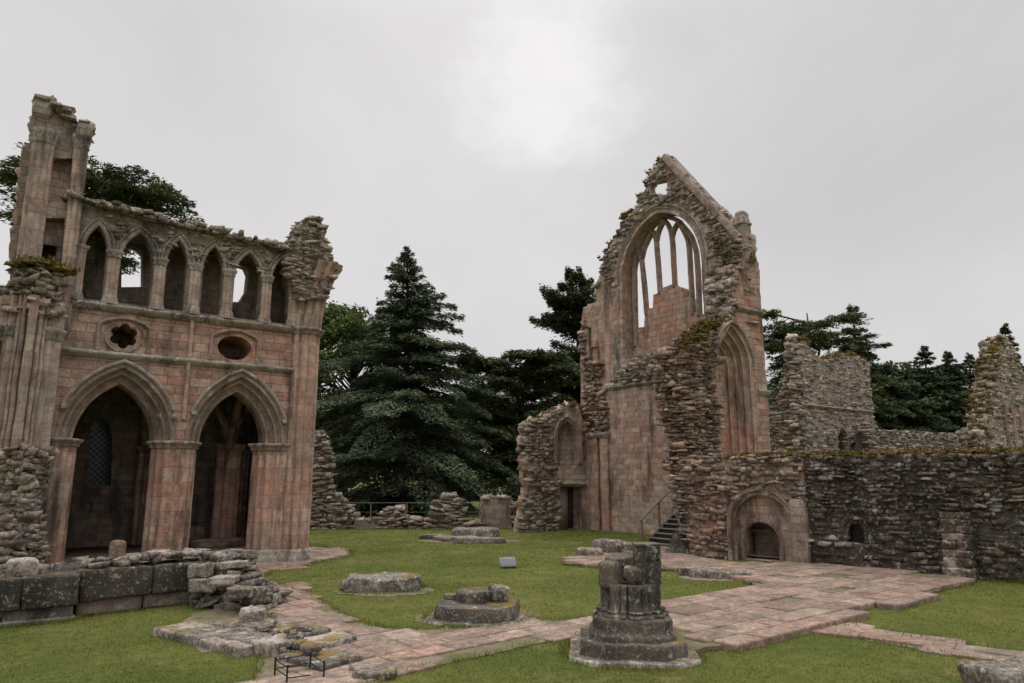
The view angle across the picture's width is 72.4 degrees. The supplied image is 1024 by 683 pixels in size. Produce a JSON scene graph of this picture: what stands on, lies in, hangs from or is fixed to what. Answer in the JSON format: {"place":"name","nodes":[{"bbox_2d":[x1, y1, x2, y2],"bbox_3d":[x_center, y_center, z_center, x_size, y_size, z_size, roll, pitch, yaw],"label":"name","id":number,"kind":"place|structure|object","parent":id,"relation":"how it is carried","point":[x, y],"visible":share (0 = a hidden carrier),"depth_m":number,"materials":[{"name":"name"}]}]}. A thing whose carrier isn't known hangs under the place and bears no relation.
{"place":"outdoors","nodes":[
{"label":"outdoors","id":0,"kind":"place"},
{"bbox_2d":[255,546,571,682],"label":"flagstone path","id":1,"kind":"structure","parent":0,"point":[504,645],"depth_m":11.11,"materials":[{"name":"stone paving"}]},
{"bbox_2d":[0,478,1023,682],"bbox_3d":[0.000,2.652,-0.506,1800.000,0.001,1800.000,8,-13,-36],"label":"lawn","id":2,"kind":"structure","parent":0,"point":[464,671],"depth_m":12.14,"materials":[{"name":"green plant"}]},
{"bbox_2d":[0,556,80,627],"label":"wall","id":3,"kind":"structure","parent":2,"relation":"on","point":[32,588],"depth_m":13.03,"materials":[{"name":"stone"}]},
{"bbox_2d":[0,139,204,294],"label":"cedar tree","id":4,"kind":"object","parent":2,"relation":"on","point":[110,184],"visible":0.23,"depth_m":41.08,"materials":[{"name":"green plant"}]},
{"bbox_2d":[108,540,125,559],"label":"upright stone block","id":5,"kind":"structure","parent":2,"relation":"on","point":[117,548],"depth_m":19.25,"materials":[{"name":"beige stone"}]},
{"bbox_2d":[69,548,214,615],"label":"wall","id":6,"kind":"structure","parent":2,"relation":"on","point":[109,584],"depth_m":14.28,"materials":[{"name":"stone"}]},
{"bbox_2d":[0,93,342,571],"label":"ruined transept","id":7,"kind":"structure","parent":2,"relation":"on","point":[170,402],"depth_m":21.58,"materials":[{"name":"stone"}]},
{"bbox_2d":[89,418,110,485],"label":"leaded window","id":8,"kind":"structure","parent":7,"relation":"in","point":[100,437],"depth_m":24.78,"materials":[{"name":"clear glass"}]},
{"bbox_2d":[94,316,152,354],"bbox_3d":[-11.379,-0.201,20.560,1.464,1.097,0.108,8,-13,-36],"label":"foiled window","id":9,"kind":"structure","parent":7,"relation":"in","point":[137,322],"depth_m":20.56,"materials":[{"name":"stone"}]},
{"bbox_2d":[209,328,259,363],"bbox_3d":[-8.844,0.118,22.403,1.541,1.083,0.112,8,-13,-36],"label":"hood mould","id":10,"kind":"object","parent":7,"relation":"in","point":[212,337],"depth_m":22.42,"materials":[{"name":"stone"}]},
{"bbox_2d":[187,548,293,622],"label":"rubble wall","id":11,"kind":"structure","parent":2,"relation":"on","point":[229,579],"depth_m":14.52,"materials":[{"name":"stone"}]},
{"bbox_2d":[153,605,362,670],"bbox_3d":[-3.859,4.879,11.582,4.303,0.415,2.028,-8,-13,36],"label":"stone footing","id":12,"kind":"object","parent":2,"relation":"on","point":[267,638],"visible":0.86,"depth_m":11.11,"materials":[{"name":"grey stone"}]},
{"bbox_2d":[182,608,381,682],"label":"bare earth","id":13,"kind":"structure","parent":2,"relation":"on","point":[208,616],"depth_m":13.45,"materials":[{"name":"brown soil"}]},
{"bbox_2d":[310,430,361,529],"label":"ruined wall end","id":14,"kind":"structure","parent":2,"relation":"on","point":[331,508],"depth_m":35.62,"materials":[{"name":"stone"}]},
{"bbox_2d":[332,477,371,490],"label":"broadleaf tree","id":15,"kind":"object","parent":2,"relation":"on","point":[354,484],"visible":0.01,"depth_m":92.18,"materials":[{"name":"green plant"}]},
{"bbox_2d":[342,489,383,514],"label":"bush","id":16,"kind":"object","parent":2,"relation":"on","point":[375,505],"visible":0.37,"depth_m":46.39,"materials":[{"name":"green plant"}]},
{"bbox_2d":[353,516,385,528],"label":"dwarf wall","id":17,"kind":"structure","parent":2,"relation":"on","point":[363,522],"depth_m":35.52,"materials":[{"name":"stone"}]},
{"bbox_2d":[315,300,426,491],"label":"broadleaf tree","id":18,"kind":"object","parent":2,"relation":"on","point":[343,325],"visible":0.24,"depth_m":56.31,"materials":[{"name":"green plant"}]},
{"bbox_2d":[339,571,421,592],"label":"stone slab","id":19,"kind":"structure","parent":2,"relation":"on","point":[373,581],"depth_m":16.41,"materials":[{"name":"grey stone"}]},
{"bbox_2d":[354,484,408,514],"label":"bush","id":20,"kind":"object","parent":2,"relation":"on","point":[388,500],"visible":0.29,"depth_m":48.26,"materials":[{"name":"green plant"}]},
{"bbox_2d":[333,587,434,596],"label":"bare earth","id":21,"kind":"structure","parent":2,"relation":"on","point":[413,593],"depth_m":16.16,"materials":[{"name":"brown soil"}]},
{"bbox_2d":[371,504,408,528],"bbox_3d":[-6.276,9.114,36.060,1.972,1.411,1.324,1,-11,-3],"label":"pier stub","id":22,"kind":"object","parent":2,"relation":"on","point":[394,516],"visible":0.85,"depth_m":35.62,"materials":[{"name":"stone"}]},
{"bbox_2d":[240,547,592,682],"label":"flagstones","id":23,"kind":"object","parent":2,"relation":"on","point":[401,649],"visible":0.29,"depth_m":11.84,"materials":[{"name":"brown stone"}]},
{"bbox_2d":[274,652,325,682],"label":"iron railing","id":24,"kind":"object","parent":23,"relation":"on","point":[299,665],"visible":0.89,"depth_m":9.50,"materials":[{"name":"black metal"}]},
{"bbox_2d":[349,664,395,680],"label":"stone block","id":25,"kind":"structure","parent":23,"relation":"on","point":[387,672],"depth_m":9.36,"materials":[{"name":"grey stone"}]},
{"bbox_2d":[315,246,518,515],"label":"fir tree","id":26,"kind":"object","parent":2,"relation":"on","point":[398,456],"visible":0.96,"depth_m":48.62,"materials":[{"name":"green plant"}]},
{"bbox_2d":[403,515,431,528],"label":"dwarf wall","id":27,"kind":"structure","parent":2,"relation":"on","point":[415,522],"depth_m":35.62,"materials":[{"name":"stone"}]},
{"bbox_2d":[395,484,446,514],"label":"bush","id":28,"kind":"object","parent":2,"relation":"on","point":[412,500],"visible":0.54,"depth_m":46.94,"materials":[{"name":"green plant"}]},
{"bbox_2d":[370,502,479,516],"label":"wire fence","id":29,"kind":"object","parent":2,"relation":"on","point":[407,508],"visible":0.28,"depth_m":40.39,"materials":[{"name":"grey metal"}]},
{"bbox_2d":[426,492,470,528],"bbox_3d":[-3.260,8.854,36.328,2.307,2.045,1.566,0,-11,-1],"label":"pier stub","id":30,"kind":"object","parent":2,"relation":"on","point":[448,509],"visible":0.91,"depth_m":35.83,"materials":[{"name":"stone"}]},
{"bbox_2d":[419,527,506,543],"bbox_3d":[-2.111,8.136,29.416,3.838,0.568,2.710,0,-11,1],"label":"wall footing","id":31,"kind":"object","parent":2,"relation":"on","point":[476,535],"depth_m":29.50,"materials":[{"name":"stone"}]},
{"bbox_2d":[417,384,515,499],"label":"broadleaf tree","id":32,"kind":"object","parent":2,"relation":"on","point":[485,484],"visible":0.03,"depth_m":76.23,"materials":[{"name":"green plant"}]},
{"bbox_2d":[417,539,522,542],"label":"bare earth","id":33,"kind":"structure","parent":2,"relation":"on","point":[439,541],"depth_m":28.81,"materials":[{"name":"brown soil"}]},
{"bbox_2d":[460,518,487,526],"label":"dwarf wall","id":34,"kind":"structure","parent":2,"relation":"on","point":[471,522],"depth_m":35.78,"materials":[{"name":"stone"}]},
{"bbox_2d":[413,610,541,627],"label":"bare earth","id":35,"kind":"structure","parent":2,"relation":"on","point":[530,613],"depth_m":13.44,"materials":[{"name":"brown soil"}]},
{"bbox_2d":[424,583,527,626],"bbox_3d":[-0.661,5.070,13.601,1.875,0.657,1.873,-1,-11,5],"label":"column base","id":36,"kind":"object","parent":35,"relation":"on","point":[492,603],"visible":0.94,"depth_m":13.16,"materials":[{"name":"stone"}]},
{"bbox_2d":[449,385,542,497],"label":"broadleaf tree","id":37,"kind":"object","parent":2,"relation":"on","point":[502,396],"visible":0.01,"depth_m":82.27,"materials":[{"name":"green plant"}]},
{"bbox_2d":[479,494,514,528],"bbox_3d":[-0.731,8.910,36.568,1.991,1.897,1.358,1,-11,-5],"label":"pier stub","id":38,"kind":"object","parent":2,"relation":"on","point":[496,512],"visible":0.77,"depth_m":36.06,"materials":[{"name":"stone"}]},
{"bbox_2d":[489,476,522,509],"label":"bush","id":39,"kind":"object","parent":2,"relation":"on","point":[509,487],"visible":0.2,"depth_m":46.08,"materials":[{"name":"green plant"}]},
{"bbox_2d":[499,557,516,567],"bbox_3d":[-0.118,6.549,20.716,0.500,0.295,0.280,2,-11,-12],"label":"information panel","id":40,"kind":"object","parent":2,"relation":"on","point":[508,561],"visible":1,"depth_m":20.70,"materials":[{"name":"paint"}]},
{"bbox_2d":[440,347,580,470],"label":"cedar tree","id":41,"kind":"object","parent":2,"relation":"on","point":[536,372],"visible":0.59,"depth_m":53.93,"materials":[{"name":"green plant"}]},
{"bbox_2d":[503,462,519,490],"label":"bush","id":42,"kind":"object","parent":2,"relation":"on","point":[516,471],"visible":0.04,"depth_m":51.27,"materials":[{"name":"green plant"}]},
{"bbox_2d":[508,501,516,528],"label":"dwarf wall","id":43,"kind":"structure","parent":2,"relation":"on","point":[513,507],"depth_m":36.09,"materials":[{"name":"stone"}]},
{"bbox_2d":[525,266,595,412],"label":"fir tree","id":44,"kind":"object","parent":2,"relation":"on","point":[571,303],"visible":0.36,"depth_m":62.13,"materials":[{"name":"green plant"}]},
{"bbox_2d":[576,538,631,555],"bbox_3d":[3.536,7.141,24.338,1.147,0.628,3.877,-10,-15,43],"label":"wall footing","id":45,"kind":"object","parent":2,"relation":"on","point":[600,546],"depth_m":23.76,"materials":[{"name":"stone"}]},
{"bbox_2d":[570,542,700,669],"bbox_3d":[1.866,4.045,11.021,1.931,1.700,1.934,-1,-11,5],"label":"column base","id":46,"kind":"object","parent":2,"relation":"on","point":[631,624],"visible":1,"depth_m":10.53,"materials":[{"name":"stone"}]},
{"bbox_2d":[513,154,770,553],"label":"transept gable","id":47,"kind":"structure","parent":2,"relation":"on","point":[679,374],"depth_m":33.63,"materials":[{"name":"stone"}]},
{"bbox_2d":[640,489,679,545],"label":"wooden steps","id":48,"kind":"structure","parent":2,"relation":"on","point":[662,535],"depth_m":27.11,"materials":[{"name":"wood"}]},
{"bbox_2d":[677,575,733,581],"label":"bare earth","id":49,"kind":"structure","parent":2,"relation":"on","point":[708,579],"depth_m":18.34,"materials":[{"name":"brown soil"}]},
{"bbox_2d":[680,567,751,578],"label":"stone kerb","id":50,"kind":"structure","parent":49,"relation":"on","point":[708,572],"depth_m":18.66,"materials":[{"name":"grey stone"}]},
{"bbox_2d":[562,545,976,652],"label":"flagstones","id":51,"kind":"object","parent":2,"relation":"on","point":[739,619],"visible":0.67,"depth_m":14.96,"materials":[{"name":"beige stone"}]},
{"bbox_2d":[767,384,782,404],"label":"broadleaf tree","id":52,"kind":"object","parent":2,"relation":"on","point":[772,388],"visible":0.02,"depth_m":88.53,"materials":[{"name":"green plant"}]},
{"bbox_2d":[769,334,877,453],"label":"ruined tower","id":53,"kind":"structure","parent":2,"relation":"on","point":[823,403],"depth_m":47.85,"materials":[{"name":"stone"}]},
{"bbox_2d":[761,308,896,424],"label":"cedar tree","id":54,"kind":"object","parent":2,"relation":"on","point":[820,337],"visible":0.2,"depth_m":62.16,"materials":[{"name":"green plant"}]},
{"bbox_2d":[661,446,1023,582],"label":"cloister wall","id":55,"kind":"structure","parent":2,"relation":"on","point":[959,512],"depth_m":20.46,"materials":[{"name":"stone"}]},
{"bbox_2d":[832,304,916,430],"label":"fir tree","id":56,"kind":"object","parent":2,"relation":"on","point":[867,354],"visible":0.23,"depth_m":65.27,"materials":[{"name":"green plant"}]},
{"bbox_2d":[855,428,957,451],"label":"boundary wall","id":57,"kind":"structure","parent":2,"relation":"on","point":[868,439],"depth_m":50.71,"materials":[{"name":"grey stone"}]},
{"bbox_2d":[873,362,952,432],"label":"fir tree","id":58,"kind":"object","parent":2,"relation":"on","point":[904,398],"visible":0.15,"depth_m":68.52,"materials":[{"name":"green plant"}]},
{"bbox_2d":[811,622,1023,660],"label":"flagstones","id":59,"kind":"object","parent":2,"relation":"on","point":[964,649],"visible":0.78,"depth_m":11.37,"materials":[{"name":"brown stone"}]},
{"bbox_2d":[881,360,968,433],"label":"broadleaf tree","id":60,"kind":"object","parent":2,"relation":"on","point":[906,367],"visible":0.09,"depth_m":74.28,"materials":[{"name":"green plant"}]},
{"bbox_2d":[908,345,968,433],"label":"fir tree","id":61,"kind":"object","parent":2,"relation":"on","point":[924,353],"visible":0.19,"depth_m":74.58,"materials":[{"name":"green plant"}]},
{"bbox_2d":[935,351,971,431],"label":"fir tree","id":62,"kind":"object","parent":2,"relation":"on","point":[947,369],"visible":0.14,"depth_m":76.98,"materials":[{"name":"green plant"}]},
{"bbox_2d":[958,352,978,419],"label":"fir tree","id":63,"kind":"object","parent":2,"relation":"on","point":[968,361],"visible":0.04,"depth_m":78.60,"materials":[{"name":"green plant"}]},
{"bbox_2d":[955,334,1023,452],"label":"gable fragment","id":64,"kind":"object","parent":2,"relation":"on","point":[995,415],"visible":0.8,"depth_m":38.61,"materials":[{"name":"stone"}]},
{"bbox_2d":[960,659,1023,682],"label":"stone block","id":65,"kind":"structure","parent":2,"relation":"on","point":[1005,671],"depth_m":8.82,"materials":[{"name":"grey stone"}]},
{"bbox_2d":[998,323,1023,371],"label":"fir tree","id":66,"kind":"object","parent":2,"relation":"on","point":[1004,329],"visible":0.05,"depth_m":66.97,"materials":[{"name":"green plant"}]},
{"bbox_2d":[0,0,1023,476],"label":"sky","id":67,"kind":"structure","parent":0,"point":[872,151],"materials":[{"name":"grey"}]},
{"bbox_2d":[564,554,973,653],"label":"stone terrace","id":68,"kind":"structure","parent":0,"point":[696,645],"depth_m":16.16,"materials":[{"name":"stone paving"}]},
{"bbox_2d":[858,627,991,661],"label":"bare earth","id":69,"kind":"structure","parent":0,"point":[919,648],"depth_m":11.18,"materials":[{"name":"brown soil"}]}
]}

